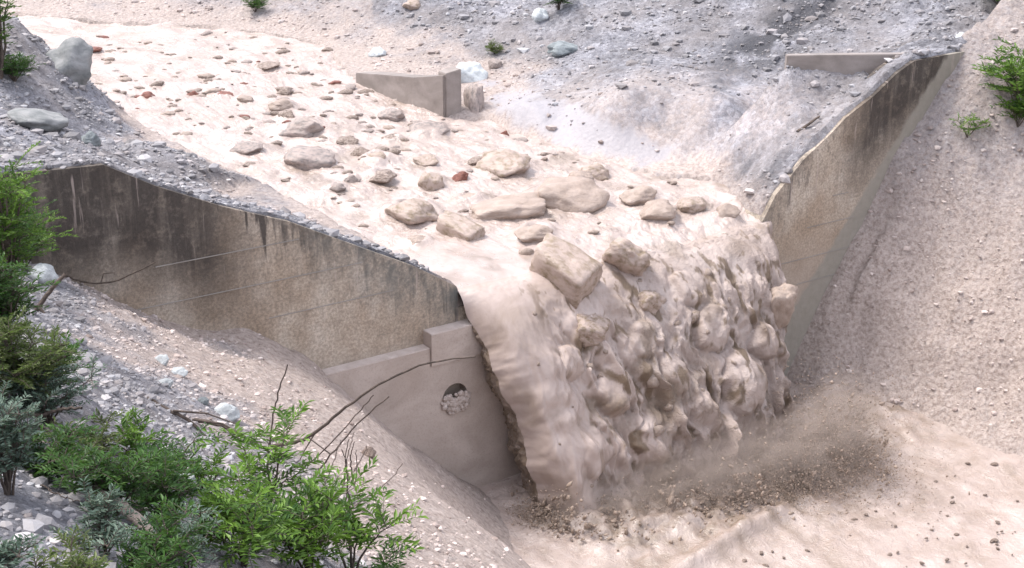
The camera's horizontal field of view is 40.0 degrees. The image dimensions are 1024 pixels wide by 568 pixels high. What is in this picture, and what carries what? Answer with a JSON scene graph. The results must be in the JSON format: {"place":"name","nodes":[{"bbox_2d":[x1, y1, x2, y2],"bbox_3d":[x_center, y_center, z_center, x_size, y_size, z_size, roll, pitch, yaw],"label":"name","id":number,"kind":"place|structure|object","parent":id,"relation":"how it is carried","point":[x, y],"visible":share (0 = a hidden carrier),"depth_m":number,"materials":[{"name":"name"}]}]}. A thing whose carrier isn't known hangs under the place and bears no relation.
{"place":"outdoors","nodes":[
{"label":"outdoors","id":0,"kind":"place"},
{"bbox_2d":[1,14,759,288],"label":"river","id":1,"kind":"structure","parent":0,"point":[492,254],"depth_m":40.67,"materials":[{"name":"liquid"}]},
{"bbox_2d":[236,95,253,102],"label":"boulder","id":2,"kind":"object","parent":1,"relation":"on","point":[243,98],"visible":1,"depth_m":44.68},
{"bbox_2d":[229,141,262,154],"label":"boulder","id":3,"kind":"object","parent":1,"relation":"on","point":[246,147],"visible":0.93,"depth_m":39.66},
{"bbox_2d":[255,61,279,69],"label":"boulder","id":4,"kind":"object","parent":1,"relation":"in","point":[267,65],"visible":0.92,"depth_m":48.43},
{"bbox_2d":[267,99,293,110],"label":"boulder","id":5,"kind":"object","parent":1,"relation":"on","point":[281,105],"visible":0.94,"depth_m":43.82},
{"bbox_2d":[277,87,293,94],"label":"boulder","id":6,"kind":"object","parent":1,"relation":"in","point":[285,91],"visible":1,"depth_m":45.51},
{"bbox_2d":[278,110,294,117],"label":"boulder","id":7,"kind":"object","parent":1,"relation":"on","point":[287,113],"visible":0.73,"depth_m":43.21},
{"bbox_2d":[278,116,323,137],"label":"boulder","id":8,"kind":"object","parent":1,"relation":"in","point":[301,126],"visible":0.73,"depth_m":41.44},
{"bbox_2d":[283,145,335,170],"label":"boulder","id":9,"kind":"object","parent":1,"relation":"on","point":[306,158],"visible":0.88,"depth_m":38.88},
{"bbox_2d":[329,183,346,191],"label":"boulder","id":10,"kind":"object","parent":1,"relation":"on","point":[337,187],"visible":0.98,"depth_m":37.04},
{"bbox_2d":[336,135,358,144],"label":"boulder","id":11,"kind":"object","parent":1,"relation":"on","point":[348,140],"visible":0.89,"depth_m":40.79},
{"bbox_2d":[344,174,356,182],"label":"boulder","id":12,"kind":"object","parent":1,"relation":"on","point":[352,178],"visible":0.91,"depth_m":37.67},
{"bbox_2d":[350,147,369,155],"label":"boulder","id":13,"kind":"object","parent":1,"relation":"on","point":[357,151],"visible":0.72,"depth_m":39.92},
{"bbox_2d":[368,151,389,161],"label":"boulder","id":14,"kind":"object","parent":1,"relation":"on","point":[381,154],"visible":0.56,"depth_m":39.42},
{"bbox_2d":[369,169,396,183],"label":"boulder","id":15,"kind":"object","parent":1,"relation":"in","point":[384,176],"visible":1,"depth_m":37.78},
{"bbox_2d":[378,108,404,121],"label":"boulder","id":16,"kind":"object","parent":1,"relation":"on","point":[394,114],"visible":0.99,"depth_m":43.42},
{"bbox_2d":[384,198,438,224],"bbox_3d":[-2.554,-1.827,35.477,1.354,0.695,1.159,18,27,39],"label":"boulder","id":17,"kind":"object","parent":1,"relation":"on","point":[412,211],"visible":0.98,"depth_m":35.04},
{"bbox_2d":[408,235,424,244],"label":"boulder","id":18,"kind":"object","parent":1,"relation":"on","point":[413,239],"visible":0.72,"depth_m":33.83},
{"bbox_2d":[413,154,438,165],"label":"boulder","id":19,"kind":"object","parent":1,"relation":"in","point":[426,160],"visible":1,"depth_m":39.46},
{"bbox_2d":[409,120,449,134],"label":"boulder","id":20,"kind":"object","parent":1,"relation":"in","point":[442,127],"visible":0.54,"depth_m":42.18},
{"bbox_2d":[418,172,444,190],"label":"boulder","id":21,"kind":"object","parent":1,"relation":"on","point":[430,181],"visible":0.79,"depth_m":37.50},
{"bbox_2d":[452,171,467,181],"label":"boulder","id":22,"kind":"object","parent":1,"relation":"on","point":[461,175],"visible":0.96,"depth_m":38.12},
{"bbox_2d":[436,210,485,240],"bbox_3d":[-1.324,-1.265,34.663,1.225,0.764,0.728,21,42,25],"label":"boulder","id":23,"kind":"object","parent":1,"relation":"in","point":[451,224],"visible":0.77,"depth_m":34.43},
{"bbox_2d":[467,156,481,164],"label":"boulder","id":24,"kind":"object","parent":1,"relation":"on","point":[474,160],"visible":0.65,"depth_m":39.31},
{"bbox_2d":[473,149,530,177],"bbox_3d":[-0.308,-3.216,39.072,1.669,0.929,1.141,5,25,20],"label":"boulder","id":25,"kind":"object","parent":1,"relation":"in","point":[500,163],"visible":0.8,"depth_m":38.82,"materials":[{"name":"stone"}]},
{"bbox_2d":[469,192,545,219],"bbox_3d":[-0.093,-1.886,36.145,1.993,0.660,1.254,-7,24,-6],"label":"boulder","id":26,"kind":"object","parent":1,"relation":"in","point":[519,206],"visible":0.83,"depth_m":35.73,"materials":[{"name":"stone"}]},
{"bbox_2d":[519,248,534,254],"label":"rock","id":27,"kind":"object","parent":1,"relation":"on","point":[527,251],"visible":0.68,"depth_m":33.60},
{"bbox_2d":[514,224,553,242],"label":"boulder","id":28,"kind":"object","parent":1,"relation":"on","point":[533,233],"visible":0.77,"depth_m":34.24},
{"bbox_2d":[529,233,602,308],"bbox_3d":[1.184,-0.295,32.722,1.626,1.200,1.105,27,51,19],"label":"boulder","id":29,"kind":"object","parent":1,"relation":"in","point":[572,273],"visible":0.97,"depth_m":32.34,"materials":[{"name":"stone"}]},
{"bbox_2d":[534,176,609,212],"bbox_3d":[1.494,-2.323,37.001,2.128,0.823,1.543,5,21,13],"label":"boulder","id":30,"kind":"object","parent":1,"relation":"in","point":[577,194],"visible":0.77,"depth_m":36.52,"materials":[{"name":"stone"}]},
{"bbox_2d":[568,171,593,179],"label":"boulder","id":31,"kind":"object","parent":1,"relation":"on","point":[582,173],"visible":0.41,"depth_m":38.35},
{"bbox_2d":[578,163,609,180],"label":"boulder","id":32,"kind":"object","parent":1,"relation":"on","point":[599,171],"visible":0.78,"depth_m":38.93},
{"bbox_2d":[602,237,649,276],"bbox_3d":[2.737,-0.542,33.647,1.125,0.733,1.626,25,-13,8],"label":"boulder","id":33,"kind":"object","parent":1,"relation":"in","point":[625,255],"visible":0.87,"depth_m":33.04,"materials":[{"name":"stone"}]},
{"bbox_2d":[619,185,656,205],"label":"boulder","id":34,"kind":"object","parent":1,"relation":"on","point":[640,195],"visible":0.81,"depth_m":37.01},
{"bbox_2d":[639,199,676,220],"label":"boulder","id":35,"kind":"object","parent":1,"relation":"on","point":[660,209],"visible":1,"depth_m":35.91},
{"bbox_2d":[677,197,705,213],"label":"boulder","id":36,"kind":"object","parent":1,"relation":"on","point":[692,205],"visible":1,"depth_m":36.59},
{"bbox_2d":[716,203,740,217],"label":"boulder","id":37,"kind":"object","parent":1,"relation":"on","point":[728,210],"visible":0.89,"depth_m":36.33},
{"bbox_2d":[0,0,999,305],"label":"upstream ground","id":38,"kind":"structure","parent":0,"point":[684,132],"depth_m":43.45,"materials":[{"name":"gravel"}]},
{"bbox_2d":[0,0,20,78],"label":"shrub","id":39,"kind":"object","parent":38,"relation":"on","point":[3,36],"visible":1,"depth_m":37.75,"materials":[{"name":"green plant"}]},
{"bbox_2d":[2,51,45,81],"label":"shrub","id":40,"kind":"object","parent":38,"relation":"on","point":[14,65],"visible":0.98,"depth_m":38.25,"materials":[{"name":"green plant"}]},
{"bbox_2d":[7,108,68,131],"bbox_3d":[-11.151,-3.860,33.091,1.262,0.444,1.380,23,20,35],"label":"rock","id":41,"kind":"object","parent":38,"relation":"on","point":[43,119],"visible":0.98,"depth_m":32.69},
{"bbox_2d":[45,37,92,84],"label":"boulder","id":42,"kind":"object","parent":38,"relation":"on","point":[72,56],"visible":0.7,"depth_m":40.77,"materials":[{"name":"stone"}]},
{"bbox_2d":[81,131,100,146],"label":"rock","id":43,"kind":"object","parent":38,"relation":"on","point":[91,137],"visible":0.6,"depth_m":33.18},
{"bbox_2d":[241,0,270,11],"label":"shrub","id":44,"kind":"object","parent":38,"relation":"on","point":[256,4],"visible":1,"depth_m":54.36,"materials":[{"name":"green plant"}]},
{"bbox_2d":[368,47,386,56],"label":"rock","id":45,"kind":"object","parent":38,"relation":"on","point":[376,51],"visible":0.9,"depth_m":49.82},
{"bbox_2d":[356,66,460,116],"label":"training wall","id":46,"kind":"structure","parent":38,"relation":"on","point":[439,93],"depth_m":44.24,"materials":[{"name":"concrete"}]},
{"bbox_2d":[402,0,420,9],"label":"rock","id":47,"kind":"object","parent":38,"relation":"on","point":[412,4],"visible":1,"depth_m":52.59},
{"bbox_2d":[456,62,487,82],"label":"rock","id":48,"kind":"object","parent":38,"relation":"on","point":[473,71],"visible":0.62,"depth_m":46.55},
{"bbox_2d":[463,83,483,112],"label":"rock","id":49,"kind":"object","parent":38,"relation":"on","point":[473,95],"visible":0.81,"depth_m":44.18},
{"bbox_2d":[485,38,503,53],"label":"weed","id":50,"kind":"object","parent":38,"relation":"on","point":[492,48],"visible":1,"depth_m":48.34,"materials":[{"name":"green plant"}]},
{"bbox_2d":[488,58,501,68],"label":"rock","id":51,"kind":"object","parent":38,"relation":"on","point":[493,63],"visible":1,"depth_m":47.45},
{"bbox_2d":[531,8,548,21],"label":"rock","id":52,"kind":"object","parent":38,"relation":"on","point":[539,14],"visible":1,"depth_m":49.56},
{"bbox_2d":[544,0,572,10],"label":"shrub","id":53,"kind":"object","parent":38,"relation":"on","point":[558,3],"visible":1,"depth_m":49.98,"materials":[{"name":"green plant"}]},
{"bbox_2d":[547,41,577,56],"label":"rock","id":54,"kind":"object","parent":38,"relation":"on","point":[560,48],"visible":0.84,"depth_m":47.32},
{"bbox_2d":[784,52,904,74],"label":"retaining wall","id":55,"kind":"structure","parent":38,"relation":"on","point":[852,63],"depth_m":38.73,"materials":[{"name":"concrete"}]},
{"bbox_2d":[0,0,1023,567],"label":"ground","id":56,"kind":"structure","parent":0,"point":[966,370],"depth_m":36.94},
{"bbox_2d":[0,533,46,567],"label":"bush","id":57,"kind":"object","parent":56,"relation":"on","point":[8,552],"visible":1,"depth_m":8.02,"materials":[{"name":"plant"}]},
{"bbox_2d":[0,380,48,495],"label":"bush","id":58,"kind":"object","parent":56,"relation":"on","point":[11,437],"visible":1,"depth_m":9.75,"materials":[{"name":"plant"}]},
{"bbox_2d":[0,141,58,317],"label":"shrub","id":59,"kind":"object","parent":56,"relation":"on","point":[9,229],"visible":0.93,"depth_m":19.00,"materials":[{"name":"green plant"}]},
{"bbox_2d":[0,249,60,326],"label":"shrub","id":60,"kind":"object","parent":56,"relation":"on","point":[11,302],"visible":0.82,"depth_m":13.48,"materials":[{"name":"green plant"}]},
{"bbox_2d":[6,424,54,466],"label":"shrub","id":61,"kind":"object","parent":56,"relation":"on","point":[38,438],"visible":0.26,"depth_m":10.83,"materials":[{"name":"green plant"}]},
{"bbox_2d":[7,178,57,254],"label":"shrub","id":62,"kind":"object","parent":56,"relation":"on","point":[35,210],"visible":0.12,"depth_m":22.84,"materials":[{"name":"green plant"}]},
{"bbox_2d":[0,306,84,406],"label":"shrub","id":63,"kind":"object","parent":56,"relation":"on","point":[10,354],"visible":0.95,"depth_m":11.89,"materials":[{"name":"green plant"}]},
{"bbox_2d":[26,263,58,283],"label":"rock","id":64,"kind":"object","parent":56,"relation":"on","point":[49,274],"visible":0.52,"depth_m":24.31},
{"bbox_2d":[17,206,78,268],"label":"shrub","id":65,"kind":"object","parent":56,"relation":"on","point":[40,221],"visible":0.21,"depth_m":24.74,"materials":[{"name":"green plant"}]},
{"bbox_2d":[21,406,82,417],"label":"twig","id":66,"kind":"object","parent":56,"relation":"on","point":[56,411],"visible":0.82,"depth_m":11.73,"materials":[{"name":"wood"}]},
{"bbox_2d":[0,349,107,424],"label":"bush","id":67,"kind":"object","parent":56,"relation":"on","point":[46,404],"visible":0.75,"depth_m":11.95,"materials":[{"name":"green plant"}]},
{"bbox_2d":[16,330,97,386],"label":"shrub","id":68,"kind":"object","parent":56,"relation":"on","point":[68,356],"visible":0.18,"depth_m":12.92,"materials":[{"name":"green plant"}]},
{"bbox_2d":[21,412,106,481],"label":"shrub","id":69,"kind":"object","parent":56,"relation":"on","point":[69,435],"visible":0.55,"depth_m":10.92,"materials":[{"name":"green plant"}]},
{"bbox_2d":[24,524,111,567],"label":"shrub","id":70,"kind":"object","parent":56,"relation":"on","point":[83,560],"visible":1,"depth_m":8.36,"materials":[{"name":"green plant"}]},
{"bbox_2d":[45,408,126,460],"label":"shrub","id":71,"kind":"object","parent":56,"relation":"on","point":[100,440],"visible":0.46,"depth_m":11.67,"materials":[{"name":"green plant"}]},
{"bbox_2d":[25,429,162,521],"bbox_3d":[-3.132,1.486,10.667,0.963,0.752,0.989,-11,23,-28],"label":"shrub","id":72,"kind":"object","parent":56,"relation":"on","point":[113,472],"visible":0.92,"depth_m":10.58,"materials":[{"name":"green plant"}]},
{"bbox_2d":[49,475,157,558],"bbox_3d":[-2.675,1.610,9.303,0.674,0.510,0.591,9,22,22],"label":"bush","id":73,"kind":"object","parent":56,"relation":"on","point":[105,529],"visible":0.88,"depth_m":9.35,"materials":[{"name":"plant"}]},
{"bbox_2d":[65,262,154,283],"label":"twig","id":74,"kind":"object","parent":56,"relation":"on","point":[72,278],"visible":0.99,"depth_m":26.10,"materials":[{"name":"wood"}]},
{"bbox_2d":[87,485,181,556],"bbox_3d":[-2.769,1.739,10.378,1.002,0.263,0.123,15,25,34],"label":"log","id":75,"kind":"object","parent":56,"relation":"on","point":[132,520],"visible":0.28,"depth_m":10.37,"materials":[{"name":"wood"}]},
{"bbox_2d":[103,406,180,458],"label":"shrub","id":76,"kind":"object","parent":56,"relation":"on","point":[130,436],"visible":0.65,"depth_m":12.47,"materials":[{"name":"green plant"}]},
{"bbox_2d":[155,354,168,365],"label":"rock","id":77,"kind":"object","parent":56,"relation":"on","point":[162,359],"visible":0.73,"depth_m":22.75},
{"bbox_2d":[158,378,173,387],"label":"rock","id":78,"kind":"object","parent":56,"relation":"on","point":[170,382],"visible":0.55,"depth_m":20.08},
{"bbox_2d":[114,493,224,567],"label":"shrub","id":79,"kind":"object","parent":56,"relation":"on","point":[157,550],"visible":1,"depth_m":9.09,"materials":[{"name":"green plant"}]},
{"bbox_2d":[122,443,224,535],"bbox_3d":[-2.739,1.635,11.195,0.845,0.820,1.065,0,20,0],"label":"shrub","id":80,"kind":"object","parent":56,"relation":"on","point":[176,481],"visible":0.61,"depth_m":11.12,"materials":[{"name":"green plant"}]},
{"bbox_2d":[124,422,224,489],"bbox_3d":[-2.971,1.609,12.248,1.046,0.684,0.783,-11,23,-27],"label":"shrub","id":81,"kind":"object","parent":56,"relation":"on","point":[169,447],"visible":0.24,"depth_m":12.39,"materials":[{"name":"green plant"}]},
{"bbox_2d":[171,367,187,377],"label":"rock","id":82,"kind":"object","parent":56,"relation":"on","point":[182,371],"visible":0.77,"depth_m":22.58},
{"bbox_2d":[151,499,222,567],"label":"bush","id":83,"kind":"object","parent":56,"relation":"on","point":[197,536],"visible":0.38,"depth_m":10.29,"materials":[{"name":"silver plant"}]},
{"bbox_2d":[147,397,256,457],"bbox_3d":[-3.982,1.851,18.105,1.467,0.774,0.148,3,21,8],"label":"branch","id":84,"kind":"object","parent":56,"relation":"on","point":[178,414],"visible":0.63,"depth_m":18.08,"materials":[{"name":"brown plant"}]},
{"bbox_2d":[177,443,234,494],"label":"shrub","id":85,"kind":"object","parent":56,"relation":"on","point":[216,462],"visible":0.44,"depth_m":13.02,"materials":[{"name":"green plant"}]},
{"bbox_2d":[194,418,254,444],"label":"branch","id":86,"kind":"object","parent":56,"relation":"on","point":[223,426],"visible":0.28,"depth_m":18.57,"materials":[{"name":"brown plant"}]},
{"bbox_2d":[214,402,239,421],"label":"rock","id":87,"kind":"object","parent":56,"relation":"on","point":[231,412],"visible":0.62,"depth_m":20.00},
{"bbox_2d":[163,452,306,567],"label":"shrub","id":88,"kind":"object","parent":56,"relation":"on","point":[233,516],"visible":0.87,"depth_m":11.16,"materials":[{"name":"green plant"}]},
{"bbox_2d":[188,399,324,517],"bbox_3d":[-2.401,1.797,13.046,1.126,1.191,1.558,10,23,25],"label":"shrub","id":89,"kind":"object","parent":56,"relation":"on","point":[274,456],"visible":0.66,"depth_m":13.14,"materials":[{"name":"green plant"}]},
{"bbox_2d":[0,260,522,567],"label":"scree","id":90,"kind":"structure","parent":56,"relation":"on","point":[40,523],"depth_m":18.88,"materials":[{"name":"stone"}]},
{"bbox_2d":[34,273,66,312],"bbox_3d":[-7.129,0.200,21.631,0.624,0.678,0.202,-9,22,-23],"label":"stick","id":91,"kind":"object","parent":90,"relation":"on","point":[49,292],"visible":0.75,"depth_m":21.65,"materials":[{"name":"wood"}]},
{"bbox_2d":[296,395,373,474],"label":"twig","id":92,"kind":"object","parent":90,"relation":"on","point":[342,430],"visible":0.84,"depth_m":18.13,"materials":[{"name":"wood"}]},
{"bbox_2d":[270,356,475,459],"bbox_3d":[-1.969,1.753,19.250,3.089,2.044,0.390,8,22,21],"label":"twig","id":93,"kind":"object","parent":90,"relation":"on","point":[316,431],"visible":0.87,"depth_m":19.16,"materials":[{"name":"wood"}]},
{"bbox_2d":[269,364,287,444],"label":"twig","id":94,"kind":"object","parent":56,"relation":"on","point":[276,401],"visible":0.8,"depth_m":19.84,"materials":[{"name":"wood"}]},
{"bbox_2d":[235,466,365,567],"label":"shrub","id":95,"kind":"object","parent":56,"relation":"on","point":[325,522],"visible":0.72,"depth_m":12.05,"materials":[{"name":"green plant"}]},
{"bbox_2d":[306,396,388,488],"bbox_3d":[-2.151,2.078,18.355,1.174,1.435,0.250,5,21,12],"label":"twig","id":96,"kind":"object","parent":56,"relation":"on","point":[332,452],"visible":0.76,"depth_m":18.31,"materials":[{"name":"wood"}]},
{"bbox_2d":[302,456,428,567],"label":"shrub","id":97,"kind":"object","parent":56,"relation":"on","point":[365,537],"visible":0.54,"depth_m":13.35,"materials":[{"name":"green plant"}]},
{"bbox_2d":[361,446,375,458],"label":"rock","id":98,"kind":"object","parent":56,"relation":"on","point":[370,451],"visible":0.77,"depth_m":23.96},
{"bbox_2d":[341,536,417,567],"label":"shrub","id":99,"kind":"object","parent":56,"relation":"on","point":[383,564],"visible":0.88,"depth_m":14.07,"materials":[{"name":"green plant"}]},
{"bbox_2d":[2,51,963,486],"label":"check dam","id":100,"kind":"structure","parent":56,"relation":"on","point":[352,321],"depth_m":30.43,"materials":[{"name":"concrete"}]},
{"bbox_2d":[464,307,539,504],"bbox_3d":[0.078,3.320,32.408,2.601,6.486,1.197,10,22,24],"label":"falling edge","id":101,"kind":"object","parent":100,"relation":"attached to","point":[516,447],"visible":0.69,"depth_m":32.13,"materials":[{"name":"liquid"}]},
{"bbox_2d":[794,4,1023,436],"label":"gravel","id":102,"kind":"structure","parent":56,"relation":"on","point":[907,248],"depth_m":37.97,"materials":[{"name":"gravel"}]},
{"bbox_2d":[949,112,991,137],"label":"weed","id":103,"kind":"object","parent":56,"relation":"on","point":[970,128],"visible":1,"depth_m":37.94,"materials":[{"name":"green plant"}]},
{"bbox_2d":[970,36,1023,113],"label":"shrub","id":104,"kind":"object","parent":56,"relation":"on","point":[1016,83],"visible":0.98,"depth_m":37.63,"materials":[{"name":"green plant"}]},
{"bbox_2d":[990,94,1023,127],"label":"shrub","id":105,"kind":"object","parent":56,"relation":"on","point":[1018,108],"visible":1,"depth_m":37.68,"materials":[{"name":"green plant"}]},
{"bbox_2d":[458,221,795,514],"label":"waterfall","id":106,"kind":"structure","parent":0,"point":[599,429],"depth_m":32.72,"materials":[{"name":"liquid"}]},
{"bbox_2d":[576,313,610,347],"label":"boulder","id":107,"kind":"object","parent":106,"relation":"in","point":[591,331],"visible":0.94,"depth_m":32.20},
{"bbox_2d":[638,290,666,314],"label":"boulder","id":108,"kind":"object","parent":106,"relation":"in","point":[650,301],"visible":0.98,"depth_m":33.08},
{"bbox_2d":[647,374,659,387],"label":"rock","id":109,"kind":"object","parent":106,"relation":"in","point":[652,381],"visible":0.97,"depth_m":32.57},
{"bbox_2d":[654,425,665,436],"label":"rock","id":110,"kind":"object","parent":106,"relation":"in","point":[659,430],"visible":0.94,"depth_m":32.40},
{"bbox_2d":[691,310,699,323],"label":"rock","id":111,"kind":"object","parent":106,"relation":"in","point":[695,315],"visible":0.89,"depth_m":33.55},
{"bbox_2d":[769,282,798,328],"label":"boulder","id":112,"kind":"object","parent":106,"relation":"on","point":[784,296],"visible":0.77,"depth_m":35.22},
{"bbox_2d":[477,382,1023,567],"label":"river","id":113,"kind":"structure","parent":0,"point":[870,542],"depth_m":32.05,"materials":[{"name":"liquid"}]},
{"bbox_2d":[511,383,893,550],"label":"mud clots","id":114,"kind":"object","parent":113,"relation":"on","point":[670,499],"visible":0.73,"depth_m":32.65,"materials":[{"name":"brown"}]},
{"bbox_2d":[498,344,969,539],"bbox_3d":[5.006,3.970,32.077,9.808,2.942,7.148,-13,24,-32],"label":"mud spray","id":115,"kind":"object","parent":113,"relation":"on","point":[752,484],"visible":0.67,"depth_m":33.13,"materials":[{"name":"brown"}]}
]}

